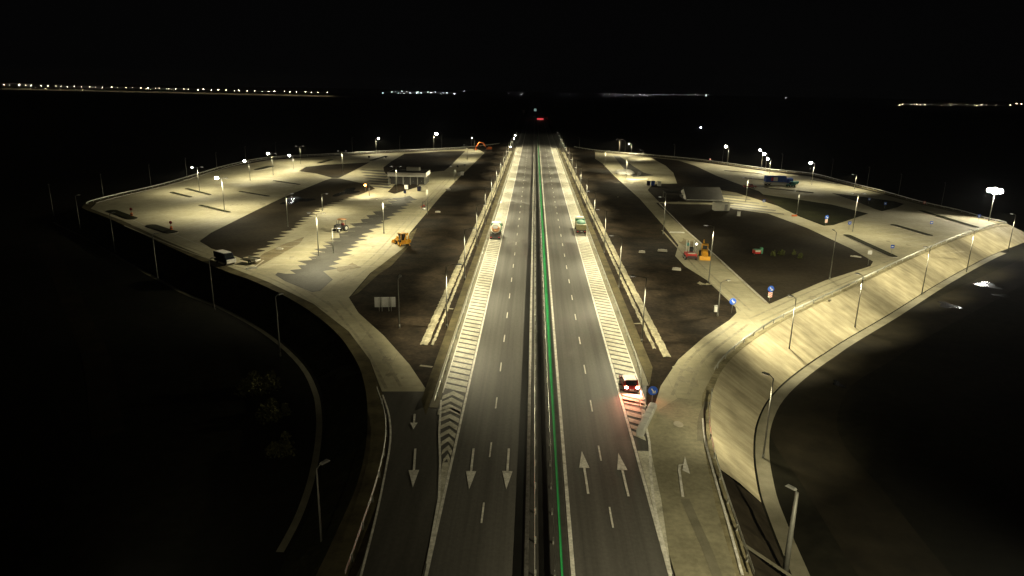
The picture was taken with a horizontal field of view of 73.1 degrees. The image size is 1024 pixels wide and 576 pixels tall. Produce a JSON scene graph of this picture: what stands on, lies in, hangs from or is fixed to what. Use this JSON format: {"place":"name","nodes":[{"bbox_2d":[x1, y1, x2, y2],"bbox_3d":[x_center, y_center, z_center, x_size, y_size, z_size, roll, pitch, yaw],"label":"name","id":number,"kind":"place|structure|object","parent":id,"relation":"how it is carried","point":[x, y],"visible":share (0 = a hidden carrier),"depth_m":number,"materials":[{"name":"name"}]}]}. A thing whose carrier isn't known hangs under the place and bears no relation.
{"place":"outdoors","nodes":[
{"label":"outdoors","id":0,"kind":"place"},
{"bbox_2d":[37,242,124,438],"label":"dirt path","id":1,"kind":"structure","parent":0,"point":[105,414],"depth_m":102.07,"materials":[{"name":"brown soil"}]},
{"bbox_2d":[0,88,351,96],"bbox_3d":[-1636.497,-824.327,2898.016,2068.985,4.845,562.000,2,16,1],"label":"road","id":2,"kind":"structure","parent":0,"point":[185,92],"depth_m":2788.24,"materials":[{"name":"brown asphalt"}]},
{"bbox_2d":[58,206,366,575],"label":"grass slope","id":3,"kind":"structure","parent":0,"point":[317,345],"depth_m":102.41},
{"bbox_2d":[82,147,473,575],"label":"verge strip","id":4,"kind":"object","parent":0,"point":[335,560],"visible":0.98,"depth_m":71.61,"materials":[{"name":"grey soil"}]},
{"bbox_2d":[345,388,386,573],"bbox_3d":[-13.400,16.705,67.274,1.871,0.720,33.276,-1,16,-7],"label":"guardrail","id":5,"kind":"object","parent":4,"relation":"on","point":[362,523],"visible":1,"depth_m":60.36,"materials":[{"name":"metal"}]},
{"bbox_2d":[91,149,483,390],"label":"rest area pavement","id":6,"kind":"structure","parent":0,"point":[163,203],"depth_m":195.34,"materials":[{"name":"concrete"}]},
{"bbox_2d":[106,210,137,219],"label":"planting island","id":7,"kind":"structure","parent":6,"relation":"on","point":[123,215],"depth_m":190.43,"materials":[{"name":"soil"}]},
{"bbox_2d":[145,224,177,233],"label":"planting island","id":8,"kind":"structure","parent":6,"relation":"on","point":[161,228],"depth_m":172.27,"materials":[{"name":"soil"}]},
{"bbox_2d":[198,205,230,212],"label":"planting island","id":9,"kind":"structure","parent":6,"relation":"on","point":[213,208],"depth_m":202.40,"materials":[{"name":"concrete"}]},
{"bbox_2d":[213,249,235,264],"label":"parked van","id":10,"kind":"object","parent":6,"relation":"on","point":[224,257],"visible":1,"depth_m":140.35,"materials":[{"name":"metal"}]},
{"bbox_2d":[240,256,260,263],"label":"cargo trailer","id":11,"kind":"object","parent":6,"relation":"on","point":[250,259],"visible":1,"depth_m":141.29,"materials":[{"name":"metal"}]},
{"bbox_2d":[96,148,460,202],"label":"kerb line","id":12,"kind":"object","parent":6,"relation":"on","point":[247,162],"visible":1,"depth_m":303.11,"materials":[{"name":"concrete"}]},
{"bbox_2d":[200,178,374,258],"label":"grass verge","id":13,"kind":"object","parent":6,"relation":"on","point":[251,234],"depth_m":187.24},
{"bbox_2d":[280,196,315,203],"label":"puddle","id":14,"kind":"object","parent":13,"relation":"on","point":[292,200],"visible":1,"depth_m":220.21,"materials":[{"name":"liquid"}]},
{"bbox_2d":[332,188,359,196],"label":"puddle","id":15,"kind":"object","parent":13,"relation":"on","point":[348,191],"visible":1,"depth_m":238.77,"materials":[{"name":"liquid"}]},
{"bbox_2d":[86,143,499,203],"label":"guardrail","id":16,"kind":"object","parent":6,"relation":"on","point":[260,158],"visible":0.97,"depth_m":323.46,"materials":[{"name":"metal"}]},
{"bbox_2d":[300,162,368,177],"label":"grass verge","id":17,"kind":"object","parent":6,"relation":"on","point":[334,170],"depth_m":304.06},
{"bbox_2d":[332,218,348,231],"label":"farm tractor","id":18,"kind":"object","parent":6,"relation":"on","point":[345,227],"visible":0.93,"depth_m":174.39,"materials":[{"name":"metal"}]},
{"bbox_2d":[276,196,416,291],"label":"parking lane","id":19,"kind":"structure","parent":6,"relation":"on","point":[311,275],"depth_m":151.88,"materials":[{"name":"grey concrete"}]},
{"bbox_2d":[266,198,432,266],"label":"bay marking","id":20,"kind":"object","parent":6,"relation":"on","point":[333,237],"visible":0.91,"depth_m":167.76,"materials":[{"name":"paint"}]},
{"bbox_2d":[362,169,391,188],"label":"parking bays","id":21,"kind":"object","parent":6,"relation":"on","point":[377,178],"visible":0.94,"depth_m":276.92,"materials":[{"name":"grey asphalt"}]},
{"bbox_2d":[352,228,416,295],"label":"verge strip","id":22,"kind":"object","parent":6,"relation":"on","point":[388,263],"visible":0.94,"depth_m":141.08,"materials":[{"name":"brown soil"}]},
{"bbox_2d":[392,232,410,245],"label":"backhoe loader","id":23,"kind":"object","parent":6,"relation":"on","point":[400,239],"visible":1,"depth_m":159.32,"materials":[{"name":"yellow metal"}]},
{"bbox_2d":[387,167,429,184],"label":"service building","id":24,"kind":"structure","parent":6,"relation":"on","point":[412,175],"depth_m":261.87,"materials":[{"name":"metal"}]},
{"bbox_2d":[383,151,464,193],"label":"grass verge","id":25,"kind":"object","parent":6,"relation":"on","point":[438,161],"depth_m":340.81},
{"bbox_2d":[252,237,695,271],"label":"damp patch","id":26,"kind":"object","parent":6,"relation":"on","point":[267,256],"visible":0.89,"depth_m":150.19,"materials":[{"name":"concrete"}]},
{"bbox_2d":[125,179,925,397],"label":"tyre stain","id":27,"kind":"object","parent":6,"relation":"on","point":[335,309],"visible":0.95,"depth_m":120.22,"materials":[{"name":"rubber"}]},
{"bbox_2d":[133,185,964,269],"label":"bay marking","id":28,"kind":"object","parent":6,"relation":"on","point":[299,185],"visible":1,"depth_m":180.26,"materials":[{"name":"paint"}]},
{"bbox_2d":[357,391,437,575],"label":"ramp road","id":29,"kind":"structure","parent":0,"point":[402,530],"depth_m":62.26,"materials":[{"name":"grey asphalt"}]},
{"bbox_2d":[0,82,1023,575],"bbox_3d":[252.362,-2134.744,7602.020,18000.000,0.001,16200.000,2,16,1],"label":"ground","id":30,"kind":"structure","parent":0,"point":[182,474],"depth_m":108.60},
{"bbox_2d":[53,222,321,551],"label":"drainage ditch","id":31,"kind":"object","parent":30,"relation":"on","point":[301,507],"visible":0.99,"depth_m":84.95,"materials":[{"name":"concrete"}]},
{"bbox_2d":[209,257,215,310],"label":"lamp post","id":32,"kind":"object","parent":30,"relation":"on","point":[211,284],"visible":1,"depth_m":121.66,"materials":[{"name":"metal"}]},
{"bbox_2d":[234,370,281,397],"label":"bush","id":33,"kind":"object","parent":30,"relation":"on","point":[255,380],"visible":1,"depth_m":89.96,"materials":[{"name":"green plant"}]},
{"bbox_2d":[255,397,291,424],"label":"bush","id":34,"kind":"object","parent":30,"relation":"on","point":[271,408],"visible":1,"depth_m":83.02,"materials":[{"name":"green plant"}]},
{"bbox_2d":[275,293,282,356],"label":"lamp post","id":35,"kind":"object","parent":30,"relation":"on","point":[278,326],"visible":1,"depth_m":101.39,"materials":[{"name":"metal"}]},
{"bbox_2d":[265,431,296,457],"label":"bush","id":36,"kind":"object","parent":30,"relation":"on","point":[285,447],"visible":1,"depth_m":74.93,"materials":[{"name":"green plant"}]},
{"bbox_2d":[316,459,329,541],"bbox_3d":[-15.387,18.645,57.021,0.360,9.570,1.440,12,19,34],"label":"lamp post","id":37,"kind":"object","parent":30,"relation":"on","point":[325,461],"visible":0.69,"depth_m":56.10,"materials":[{"name":"metal"}]},
{"bbox_2d":[738,539,792,575],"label":"drain chute","id":38,"kind":"object","parent":30,"relation":"on","point":[768,560],"visible":1,"depth_m":56.19,"materials":[{"name":"concrete"}]},
{"bbox_2d":[762,372,773,458],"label":"lamp post","id":39,"kind":"object","parent":30,"relation":"on","point":[763,453],"visible":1,"depth_m":75.12,"materials":[{"name":"metal"}]},
{"bbox_2d":[782,484,798,575],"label":"lamp post","id":40,"kind":"object","parent":30,"relation":"on","point":[786,561],"visible":0.89,"depth_m":56.11,"materials":[{"name":"metal"}]},
{"bbox_2d":[755,252,1005,575],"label":"drainage ditch","id":41,"kind":"object","parent":30,"relation":"on","point":[797,566],"visible":0.97,"depth_m":84.28,"materials":[{"name":"concrete"}]},
{"bbox_2d":[0,0,1023,101],"label":"sky","id":42,"kind":"structure","parent":0,"point":[973,50],"materials":[{"name":"black"}]},
{"bbox_2d":[501,99,571,146],"bbox_3d":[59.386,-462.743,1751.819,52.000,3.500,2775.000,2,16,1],"label":"grass slope","id":43,"kind":"structure","parent":0,"point":[512,130],"depth_m":681.21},
{"bbox_2d":[421,148,652,414],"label":"verge strip","id":44,"kind":"object","parent":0,"point":[445,344],"visible":1,"depth_m":116.13,"materials":[{"name":"brown soil"}]},
{"bbox_2d":[92,98,999,575],"bbox_3d":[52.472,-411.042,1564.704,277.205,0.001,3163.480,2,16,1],"label":"raised ground","id":45,"kind":"structure","parent":0,"point":[684,316],"depth_m":140.66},
{"bbox_2d":[374,297,395,310],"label":"road sign","id":46,"kind":"object","parent":45,"relation":"on","point":[388,302],"visible":1,"depth_m":112.74,"materials":[{"name":"metal"}]},
{"bbox_2d":[398,275,401,327],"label":"lamp post","id":47,"kind":"object","parent":45,"relation":"on","point":[398,304],"visible":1,"depth_m":104.65,"materials":[{"name":"metal"}]},
{"bbox_2d":[446,264,461,326],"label":"lamp post","id":48,"kind":"object","parent":45,"relation":"on","point":[446,291],"visible":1,"depth_m":104.45,"materials":[{"name":"metal"}]},
{"bbox_2d":[420,151,510,344],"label":"gravel bank","id":49,"kind":"structure","parent":45,"relation":"on","point":[427,336],"depth_m":132.91,"materials":[{"name":"beige gravel"}]},
{"bbox_2d":[464,228,476,278],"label":"lamp post","id":50,"kind":"object","parent":45,"relation":"on","point":[464,250],"visible":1,"depth_m":131.56,"materials":[{"name":"metal"}]},
{"bbox_2d":[431,151,511,344],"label":"gravel bank","id":51,"kind":"structure","parent":45,"relation":"on","point":[448,305],"depth_m":134.30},
{"bbox_2d":[562,152,655,348],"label":"gravel bank","id":52,"kind":"structure","parent":45,"relation":"on","point":[633,303],"depth_m":135.31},
{"bbox_2d":[609,235,621,287],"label":"lamp post","id":53,"kind":"object","parent":45,"relation":"on","point":[620,261],"visible":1,"depth_m":127.59,"materials":[{"name":"metal"}]},
{"bbox_2d":[563,152,670,356],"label":"gravel bank","id":54,"kind":"structure","parent":45,"relation":"on","point":[654,332],"depth_m":130.37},
{"bbox_2d":[630,275,646,341],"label":"lamp post","id":55,"kind":"object","parent":45,"relation":"on","point":[644,306],"visible":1,"depth_m":99.80,"materials":[{"name":"metal"}]},
{"bbox_2d":[648,386,657,397],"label":"road sign","id":56,"kind":"object","parent":45,"relation":"on","point":[652,390],"visible":0.91,"depth_m":80.17,"materials":[{"name":"metal"}]},
{"bbox_2d":[704,225,713,281],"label":"lamp post","id":57,"kind":"object","parent":45,"relation":"on","point":[711,253],"visible":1,"depth_m":132.55,"materials":[{"name":"metal"}]},
{"bbox_2d":[422,98,673,575],"bbox_3d":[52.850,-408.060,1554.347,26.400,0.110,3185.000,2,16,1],"label":"motorway","id":58,"kind":"structure","parent":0,"point":[468,542],"depth_m":75.91,"materials":[{"name":"grey asphalt"}]},
{"bbox_2d":[434,147,516,400],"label":"guardrail","id":59,"kind":"object","parent":58,"relation":"on","point":[468,294],"visible":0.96,"depth_m":116.46,"materials":[{"name":"metal"}]},
{"bbox_2d":[490,221,502,239],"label":"mixer truck","id":60,"kind":"object","parent":58,"relation":"on","point":[496,228],"visible":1,"depth_m":168.91,"materials":[{"name":"metal"}]},
{"bbox_2d":[512,102,534,575],"bbox_3d":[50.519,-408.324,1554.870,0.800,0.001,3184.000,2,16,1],"label":"sealed joint strip","id":61,"kind":"object","parent":58,"relation":"on","point":[518,550],"visible":1,"depth_m":73.58,"materials":[{"name":"concrete"}]},
{"bbox_2d":[534,258,535,575],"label":"guardrail","id":62,"kind":"object","parent":58,"relation":"on","point":[534,451],"visible":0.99,"depth_m":67.16,"materials":[{"name":"metal"}]},
{"bbox_2d":[430,148,648,407],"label":"gutter strip","id":63,"kind":"object","parent":58,"relation":"on","point":[435,403],"visible":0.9,"depth_m":111.01,"materials":[{"name":"concrete"}]},
{"bbox_2d":[537,146,556,575],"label":"guardrail","id":64,"kind":"object","parent":58,"relation":"on","point":[552,513],"visible":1,"depth_m":76.07,"materials":[{"name":"metal"}]},
{"bbox_2d":[424,119,671,575],"bbox_3d":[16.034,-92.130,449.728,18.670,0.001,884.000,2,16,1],"label":"lane marking","id":65,"kind":"object","parent":58,"relation":"on","point":[526,562],"visible":0.94,"depth_m":74.60,"materials":[{"name":"white paint"}]},
{"bbox_2d":[426,147,670,565],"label":"hatched marking","id":66,"kind":"object","parent":58,"relation":"on","point":[644,457],"visible":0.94,"depth_m":98.05,"materials":[{"name":"white paint"}]},
{"bbox_2d":[529,98,568,575],"bbox_3d":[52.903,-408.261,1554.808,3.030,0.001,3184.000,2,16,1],"label":"median strip","id":67,"kind":"object","parent":58,"relation":"on","point":[561,500],"visible":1,"depth_m":71.22,"materials":[{"name":"grey concrete"}]},
{"bbox_2d":[535,104,550,575],"bbox_3d":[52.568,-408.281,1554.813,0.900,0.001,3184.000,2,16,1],"label":"drain strip","id":68,"kind":"object","parent":67,"relation":"on","point":[544,540],"visible":1,"depth_m":73.62,"materials":[{"name":"concrete"}]},
{"bbox_2d":[537,136,563,575],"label":"green strip","id":69,"kind":"object","parent":67,"relation":"on","point":[546,307],"visible":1,"depth_m":102.28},
{"bbox_2d":[540,185,562,575],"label":"green line","id":70,"kind":"object","parent":69,"relation":"on","point":[553,423],"visible":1,"depth_m":72.38,"materials":[{"name":"green paint"}]},
{"bbox_2d":[409,414,689,496],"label":"arrow marking","id":71,"kind":"object","parent":58,"relation":"on","point":[507,473],"visible":1,"depth_m":66.34,"materials":[{"name":"white paint"}]},
{"bbox_2d":[360,150,743,575],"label":"edge marking","id":72,"kind":"object","parent":58,"relation":"on","point":[655,512],"visible":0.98,"depth_m":64.37,"materials":[{"name":"white paint"}]},
{"bbox_2d":[575,216,586,233],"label":"tipper truck","id":73,"kind":"object","parent":58,"relation":"on","point":[580,224],"visible":1,"depth_m":176.71,"materials":[{"name":"metal"}]},
{"bbox_2d":[557,149,640,407],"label":"guardrail","id":74,"kind":"object","parent":58,"relation":"on","point":[634,353],"visible":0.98,"depth_m":117.24,"materials":[{"name":"metal"}]},
{"bbox_2d":[619,375,638,391],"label":"parked car","id":75,"kind":"object","parent":58,"relation":"on","point":[629,383],"visible":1,"depth_m":84.01,"materials":[{"name":"white metal"}]},
{"bbox_2d":[636,402,656,436],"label":"crash cushion","id":76,"kind":"object","parent":58,"relation":"on","point":[642,427],"visible":1,"depth_m":75.41,"materials":[{"name":"concrete"}]},
{"bbox_2d":[649,398,734,575],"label":"ramp road","id":77,"kind":"structure","parent":0,"point":[673,446],"depth_m":63.71,"materials":[{"name":"concrete"}]},
{"bbox_2d":[681,401,721,575],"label":"tyre stain","id":78,"kind":"object","parent":77,"relation":"on","point":[712,563],"visible":1,"depth_m":58.20,"materials":[{"name":"concrete"}]},
{"bbox_2d":[721,470,783,575],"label":"soil slope","id":79,"kind":"structure","parent":0,"point":[755,528],"depth_m":61.55,"materials":[{"name":"brown soil"}]},
{"bbox_2d":[595,152,996,575],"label":"rest area pavement","id":80,"kind":"structure","parent":0,"point":[907,214],"depth_m":188.30,"materials":[{"name":"concrete"}]},
{"bbox_2d":[205,182,952,386],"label":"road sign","id":81,"kind":"object","parent":80,"relation":"on","point":[690,370],"visible":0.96,"depth_m":92.19,"materials":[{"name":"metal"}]},
{"bbox_2d":[615,169,634,174],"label":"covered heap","id":82,"kind":"object","parent":80,"relation":"on","point":[623,172],"visible":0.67,"depth_m":307.01,"materials":[{"name":"fabric"}]},
{"bbox_2d":[613,155,650,176],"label":"parking lane","id":83,"kind":"structure","parent":80,"relation":"on","point":[623,163],"depth_m":335.16,"materials":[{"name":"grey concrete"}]},
{"bbox_2d":[683,240,697,259],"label":"lifting machine","id":84,"kind":"object","parent":80,"relation":"on","point":[690,253],"visible":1,"depth_m":151.81,"materials":[{"name":"red metal"}]},
{"bbox_2d":[663,187,732,203],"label":"service building","id":85,"kind":"structure","parent":80,"relation":"on","point":[700,194],"depth_m":234.51,"materials":[{"name":"metal"}]},
{"bbox_2d":[698,239,710,260],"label":"backhoe loader","id":86,"kind":"object","parent":80,"relation":"on","point":[704,253],"visible":1,"depth_m":153.32,"materials":[{"name":"yellow metal"}]},
{"bbox_2d":[648,157,776,205],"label":"grass verge","id":87,"kind":"object","parent":80,"relation":"on","point":[687,175],"depth_m":279.00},
{"bbox_2d":[659,203,767,302],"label":"kerb line","id":88,"kind":"object","parent":80,"relation":"on","point":[751,288],"visible":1,"depth_m":145.03,"materials":[{"name":"concrete"}]},
{"bbox_2d":[712,201,729,211],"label":"site cabin","id":89,"kind":"object","parent":80,"relation":"on","point":[720,206],"visible":1,"depth_m":214.19,"materials":[{"name":"metal"}]},
{"bbox_2d":[722,194,783,214],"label":"parking bays","id":90,"kind":"object","parent":80,"relation":"on","point":[746,204],"visible":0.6,"depth_m":227.28,"materials":[{"name":"white paint"}]},
{"bbox_2d":[752,247,762,254],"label":"site generator","id":91,"kind":"object","parent":80,"relation":"on","point":[758,251],"visible":1,"depth_m":157.31,"materials":[{"name":"red metal"}]},
{"bbox_2d":[657,203,872,303],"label":"grass verge","id":92,"kind":"object","parent":80,"relation":"on","point":[737,240],"depth_m":164.44,"materials":[{"name":"plant"}]},
{"bbox_2d":[768,286,773,300],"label":"road sign","id":93,"kind":"object","parent":80,"relation":"on","point":[770,289],"visible":1,"depth_m":121.82,"materials":[{"name":"metal"}]},
{"bbox_2d":[763,175,792,185],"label":"cargo lorry","id":94,"kind":"object","parent":80,"relation":"on","point":[770,180],"visible":0.81,"depth_m":277.31,"materials":[{"name":"blue metal"}]},
{"bbox_2d":[574,146,1006,222],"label":"guardrail","id":95,"kind":"object","parent":80,"relation":"on","point":[822,175],"visible":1,"depth_m":298.31,"materials":[{"name":"metal"}]},
{"bbox_2d":[786,180,798,186],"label":"site dumper","id":96,"kind":"object","parent":80,"relation":"on","point":[791,183],"visible":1,"depth_m":274.98,"materials":[{"name":"teal metal"}]},
{"bbox_2d":[763,194,867,225],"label":"grass verge","id":97,"kind":"object","parent":80,"relation":"on","point":[816,212],"depth_m":219.37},
{"bbox_2d":[829,229,836,279],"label":"lamp post","id":98,"kind":"object","parent":80,"relation":"on","point":[832,256],"visible":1,"depth_m":136.46,"materials":[{"name":"metal"}]},
{"bbox_2d":[714,223,1006,369],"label":"guardrail","id":99,"kind":"object","parent":80,"relation":"on","point":[753,332],"visible":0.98,"depth_m":127.00,"materials":[{"name":"metal"}]},
{"bbox_2d":[833,193,902,210],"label":"grass verge","id":100,"kind":"object","parent":80,"relation":"on","point":[877,204],"depth_m":238.73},
{"bbox_2d":[843,234,897,257],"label":"planting island","id":101,"kind":"structure","parent":80,"relation":"on","point":[873,247],"depth_m":168.02,"materials":[{"name":"concrete"}]},
{"bbox_2d":[890,224,933,235],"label":"planting island","id":102,"kind":"structure","parent":80,"relation":"on","point":[912,230],"depth_m":189.24,"materials":[{"name":"soil"}]},
{"bbox_2d":[919,210,979,227],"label":"planting island","id":103,"kind":"structure","parent":80,"relation":"on","point":[950,219],"depth_m":207.47,"materials":[{"name":"soil"}]},
{"bbox_2d":[987,188,1003,220],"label":"flood light","id":104,"kind":"object","parent":80,"relation":"on","point":[994,191],"visible":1,"depth_m":204.11,"materials":[{"name":"metal"}]},
{"bbox_2d":[599,151,1008,575],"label":"verge strip","id":105,"kind":"object","parent":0,"point":[706,395],"visible":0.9,"depth_m":77.87,"materials":[{"name":"concrete"}]},
{"bbox_2d":[708,389,754,573],"bbox_3d":[20.697,17.059,68.301,1.374,0.720,33.998,4,16,10],"label":"guardrail","id":106,"kind":"object","parent":105,"relation":"on","point":[737,525],"visible":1,"depth_m":61.62,"materials":[{"name":"metal"}]},
{"bbox_2d":[710,225,1023,501],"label":"clay slope","id":107,"kind":"structure","parent":0,"point":[741,393],"depth_m":110.25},
{"bbox_2d":[788,294,796,348],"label":"lamp post","id":108,"kind":"object","parent":107,"relation":"on","point":[792,320],"visible":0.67,"depth_m":104.02,"materials":[{"name":"metal"}]},
{"bbox_2d":[854,273,863,327],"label":"lamp post","id":109,"kind":"object","parent":107,"relation":"on","point":[858,301],"visible":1,"depth_m":117.91,"materials":[{"name":"metal"}]},
{"bbox_2d":[770,258,1023,575],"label":"service road","id":110,"kind":"structure","parent":0,"point":[872,530],"depth_m":79.61,"materials":[{"name":"black asphalt"}]},
{"bbox_2d":[937,301,961,308],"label":"puddle","id":111,"kind":"object","parent":110,"relation":"on","point":[945,305],"visible":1,"depth_m":134.02,"materials":[{"name":"liquid"}]},
{"bbox_2d":[975,282,1002,288],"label":"puddle","id":112,"kind":"object","parent":110,"relation":"on","point":[988,284],"visible":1,"depth_m":149.05,"materials":[{"name":"liquid"}]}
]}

